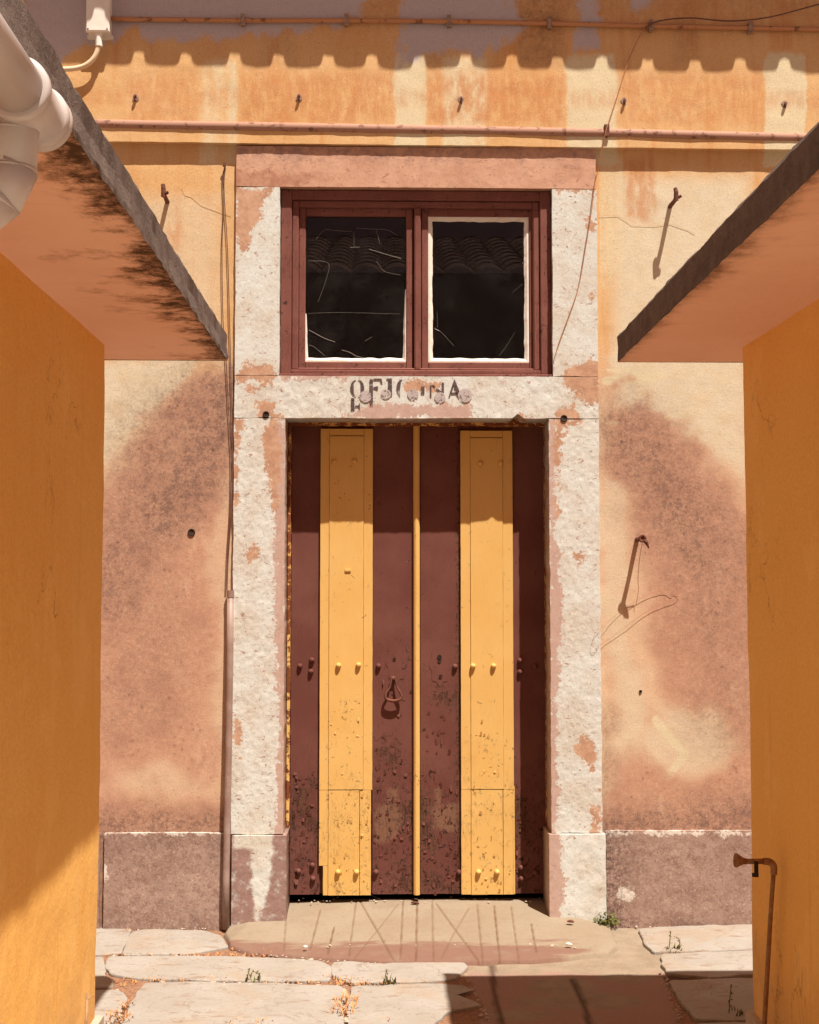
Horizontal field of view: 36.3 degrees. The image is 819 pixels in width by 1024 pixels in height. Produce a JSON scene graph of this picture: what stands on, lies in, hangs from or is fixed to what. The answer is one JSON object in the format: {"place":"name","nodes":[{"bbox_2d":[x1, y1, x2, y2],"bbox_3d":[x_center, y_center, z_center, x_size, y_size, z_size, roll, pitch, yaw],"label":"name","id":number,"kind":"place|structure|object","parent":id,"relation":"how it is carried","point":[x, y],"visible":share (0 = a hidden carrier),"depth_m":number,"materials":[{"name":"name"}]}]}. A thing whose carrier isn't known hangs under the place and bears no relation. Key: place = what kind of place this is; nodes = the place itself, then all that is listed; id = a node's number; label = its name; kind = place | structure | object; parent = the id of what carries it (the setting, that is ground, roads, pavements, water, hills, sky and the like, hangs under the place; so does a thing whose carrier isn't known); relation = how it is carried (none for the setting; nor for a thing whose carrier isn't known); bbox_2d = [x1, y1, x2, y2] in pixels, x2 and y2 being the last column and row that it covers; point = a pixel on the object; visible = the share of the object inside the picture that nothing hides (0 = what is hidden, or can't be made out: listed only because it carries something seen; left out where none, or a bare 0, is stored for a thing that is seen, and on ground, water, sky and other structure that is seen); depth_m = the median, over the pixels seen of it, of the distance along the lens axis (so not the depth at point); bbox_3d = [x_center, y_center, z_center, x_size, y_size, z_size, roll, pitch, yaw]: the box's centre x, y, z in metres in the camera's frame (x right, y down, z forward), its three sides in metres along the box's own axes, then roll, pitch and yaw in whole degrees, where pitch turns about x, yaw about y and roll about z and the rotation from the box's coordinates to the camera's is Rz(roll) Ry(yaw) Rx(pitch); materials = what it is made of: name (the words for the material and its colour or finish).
{"place":"outdoors","nodes":[
{"label":"outdoors","id":0,"kind":"place"},
{"bbox_2d":[0,0,227,1023],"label":"passage house","id":1,"kind":"structure","parent":0,"point":[94,274],"depth_m":3.29,"materials":[{"name":"paint"}]},
{"bbox_2d":[0,13,72,229],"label":"drain pipe","id":2,"kind":"object","parent":1,"relation":"attached to","point":[36,116],"visible":1,"depth_m":1.78,"materials":[{"name":"white plastic"}]},
{"bbox_2d":[85,992,91,1023],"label":"twig","id":3,"kind":"object","parent":1,"relation":"attached to","point":[86,1012],"visible":1,"depth_m":3.68,"materials":[{"name":"beige wood"}]},
{"bbox_2d":[95,924,753,1023],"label":"ground","id":4,"kind":"structure","parent":0,"point":[705,968],"depth_m":5.03,"materials":[{"name":"stone"}]},
{"bbox_2d":[245,968,260,982],"bbox_3d":[-0.636,1.880,5.090,0.065,0.053,0.068,0,-3,-1],"label":"sprout","id":5,"kind":"object","parent":4,"relation":"on","point":[258,977],"visible":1,"depth_m":5.08,"materials":[{"name":"green plant"}]},
{"bbox_2d":[382,969,396,984],"bbox_3d":[-0.075,1.876,5.046,0.056,0.056,0.067,2,-4,-35],"label":"sprout","id":6,"kind":"object","parent":4,"relation":"on","point":[388,981],"visible":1,"depth_m":5.05,"materials":[{"name":"green plant"}]},
{"bbox_2d":[106,928,673,1023],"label":"dry grass","id":7,"kind":"structure","parent":4,"relation":"on","point":[333,978],"depth_m":4.85,"materials":[{"name":"brown plant"}]},
{"bbox_2d":[112,896,682,1023],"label":"grit","id":8,"kind":"object","parent":4,"relation":"on","point":[346,1020],"visible":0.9,"depth_m":5.04,"materials":[{"name":"concrete"}]},
{"bbox_2d":[23,0,818,930],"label":"old house","id":9,"kind":"structure","parent":4,"relation":"on","point":[451,484],"depth_m":6.08,"materials":[{"name":"paint"}]},
{"bbox_2d":[86,0,113,39],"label":"junction box","id":10,"kind":"object","parent":9,"relation":"attached to","point":[98,15],"visible":1,"depth_m":6.01,"materials":[{"name":"plastic"}]},
{"bbox_2d":[63,32,101,71],"bbox_3d":[-1.653,-2.214,6.022,0.345,0.196,0.031,0,-3,-1],"label":"conduit bend","id":11,"kind":"object","parent":10,"relation":"attached to","point":[91,60],"visible":0.76,"depth_m":6.01,"materials":[{"name":"plastic"}]},
{"bbox_2d":[133,94,138,101],"bbox_3d":[-1.327,-2.008,6.053,0.030,0.038,0.026,0,-3,-1],"label":"wall eyelet","id":12,"kind":"object","parent":9,"relation":"attached to","point":[135,97],"depth_m":6.05,"materials":[{"name":"metal"}]},
{"bbox_2d":[161,184,169,203],"bbox_3d":[-1.168,-1.530,6.029,0.040,0.064,0.156,0,-3,-1],"label":"wall hook","id":13,"kind":"object","parent":9,"relation":"attached to","point":[164,192],"depth_m":5.96,"materials":[{"name":"metal"}]},
{"bbox_2d":[222,163,232,588],"bbox_3d":[-0.879,-0.659,6.023,0.064,2.067,0.037,0,-3,-1],"label":"hanging cable","id":14,"kind":"object","parent":9,"relation":"hanging from","point":[224,165],"visible":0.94,"depth_m":6.01,"materials":[{"name":"metal"}]},
{"bbox_2d":[222,590,233,929],"bbox_3d":[-0.854,1.159,5.890,0.035,1.577,0.057,-1,-4,15],"label":"riser pipe","id":15,"kind":"object","parent":9,"relation":"attached to","point":[227,779],"visible":1,"depth_m":5.88,"materials":[{"name":"metal"}]},
{"bbox_2d":[296,94,301,100],"bbox_3d":[-0.537,-2.017,6.071,0.031,0.038,0.026,0,-3,-1],"label":"wall eyelet","id":16,"kind":"object","parent":9,"relation":"attached to","point":[299,97],"depth_m":6.08,"materials":[{"name":"metal"}]},
{"bbox_2d":[290,426,419,894],"bbox_3d":[-0.266,0.696,6.161,0.634,2.336,0.088,0,-3,-1],"label":"door leaf","id":17,"kind":"structure","parent":9,"relation":"in","point":[355,756],"depth_m":6.14,"materials":[{"name":"brown paint"}]},
{"bbox_2d":[279,190,552,376],"bbox_3d":[0.037,-1.111,6.154,1.340,0.925,0.170,0,-3,-1],"label":"window frame","id":18,"kind":"structure","parent":9,"relation":"in","point":[538,202],"depth_m":6.11,"materials":[{"name":"red paint"}]},
{"bbox_2d":[94,119,806,140],"bbox_3d":[0.163,-1.861,6.098,4.004,0.104,0.060,0,-3,-1],"label":"water pipe","id":19,"kind":"object","parent":9,"relation":"attached to","point":[391,128],"visible":0.88,"depth_m":6.08,"materials":[{"name":"metal"}]},
{"bbox_2d":[458,96,463,103],"bbox_3d":[0.251,-2.010,6.088,0.032,0.038,0.026,0,-3,-1],"label":"wall eyelet","id":20,"kind":"object","parent":9,"relation":"attached to","point":[461,99],"depth_m":6.09,"materials":[{"name":"metal"}]},
{"bbox_2d":[111,14,818,34],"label":"conduit","id":21,"kind":"object","parent":9,"relation":"attached to","point":[549,23],"visible":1,"depth_m":6.10,"materials":[{"name":"metal"}]},
{"bbox_2d":[554,21,648,357],"bbox_3d":[0.938,-1.575,6.077,0.479,1.664,0.033,0,-3,5],"label":"wire","id":22,"kind":"object","parent":21,"relation":"hanging from","point":[594,188],"visible":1,"depth_m":6.08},
{"bbox_2d":[645,4,818,28],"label":"wire","id":23,"kind":"object","parent":21,"relation":"attached to","point":[731,20],"visible":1,"depth_m":6.10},
{"bbox_2d":[420,427,545,895],"bbox_3d":[0.365,0.701,6.175,0.623,2.345,0.088,0,-3,-1],"label":"door leaf","id":24,"kind":"structure","parent":9,"relation":"in","point":[483,795],"depth_m":6.16,"materials":[{"name":"brown paint"}]},
{"bbox_2d":[620,98,626,104],"bbox_3d":[1.048,-2.009,6.106,0.032,0.038,0.026,0,-3,-1],"label":"wall eyelet","id":25,"kind":"object","parent":9,"relation":"attached to","point":[623,101],"depth_m":6.11,"materials":[{"name":"metal"}]},
{"bbox_2d":[635,534,648,547],"bbox_3d":[1.105,0.143,5.974,0.052,0.066,0.169,0,-3,-1],"label":"wall hook","id":26,"kind":"object","parent":9,"relation":"attached to","point":[642,538],"depth_m":5.90,"materials":[{"name":"metal"}]},
{"bbox_2d":[592,545,678,646],"bbox_3d":[1.082,0.394,5.948,0.426,0.509,0.114,0,-3,-1],"label":"wire","id":27,"kind":"object","parent":26,"relation":"hanging from","point":[636,601],"visible":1,"depth_m":5.99,"materials":[{"name":"brown metal"}]},
{"bbox_2d":[668,187,681,208],"bbox_3d":[1.286,-1.522,6.076,0.040,0.064,0.171,0,-3,-1],"label":"wall hook","id":28,"kind":"object","parent":9,"relation":"attached to","point":[677,197],"depth_m":6.00,"materials":[{"name":"metal"}]},
{"bbox_2d":[781,101,787,107],"bbox_3d":[1.839,-2.000,6.123,0.033,0.038,0.026,0,-3,-1],"label":"wall eyelet","id":29,"kind":"object","parent":9,"relation":"attached to","point":[784,104],"depth_m":6.13,"materials":[{"name":"metal"}]},
{"bbox_2d":[224,897,618,965],"bbox_3d":[0.067,1.928,5.608,2.050,0.130,1.100,0,-3,-1],"label":"doorstep ramp","id":30,"kind":"structure","parent":4,"relation":"on","point":[483,932],"depth_m":5.66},
{"bbox_2d":[593,911,620,926],"bbox_3d":[0.925,1.913,5.872,0.110,0.078,0.111,-3,-5,42],"label":"weed","id":31,"kind":"object","parent":30,"relation":"on","point":[605,921],"visible":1,"depth_m":5.87,"materials":[{"name":"green plant"}]},
{"bbox_2d":[666,931,681,952],"bbox_3d":[1.167,1.886,5.497,0.066,0.089,0.067,-2,-4,31],"label":"sprout","id":32,"kind":"object","parent":4,"relation":"on","point":[679,946],"visible":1,"depth_m":5.50,"materials":[{"name":"green plant"}]},
{"bbox_2d":[617,122,818,1023],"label":"passage house","id":33,"kind":"structure","parent":4,"relation":"on","point":[741,285],"depth_m":3.62,"materials":[{"name":"paint"}]},
{"bbox_2d":[733,853,776,1023],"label":"outdoor tap","id":34,"kind":"object","parent":33,"relation":"attached to","point":[738,860],"visible":1,"depth_m":3.70,"materials":[{"name":"brown metal"}]},
{"bbox_2d":[728,985,744,1015],"bbox_3d":[1.216,1.825,4.681,0.055,0.113,0.079,1,-4,-18],"label":"sprout","id":35,"kind":"object","parent":4,"relation":"on","point":[740,1012],"visible":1,"depth_m":4.68,"materials":[{"name":"green plant"}]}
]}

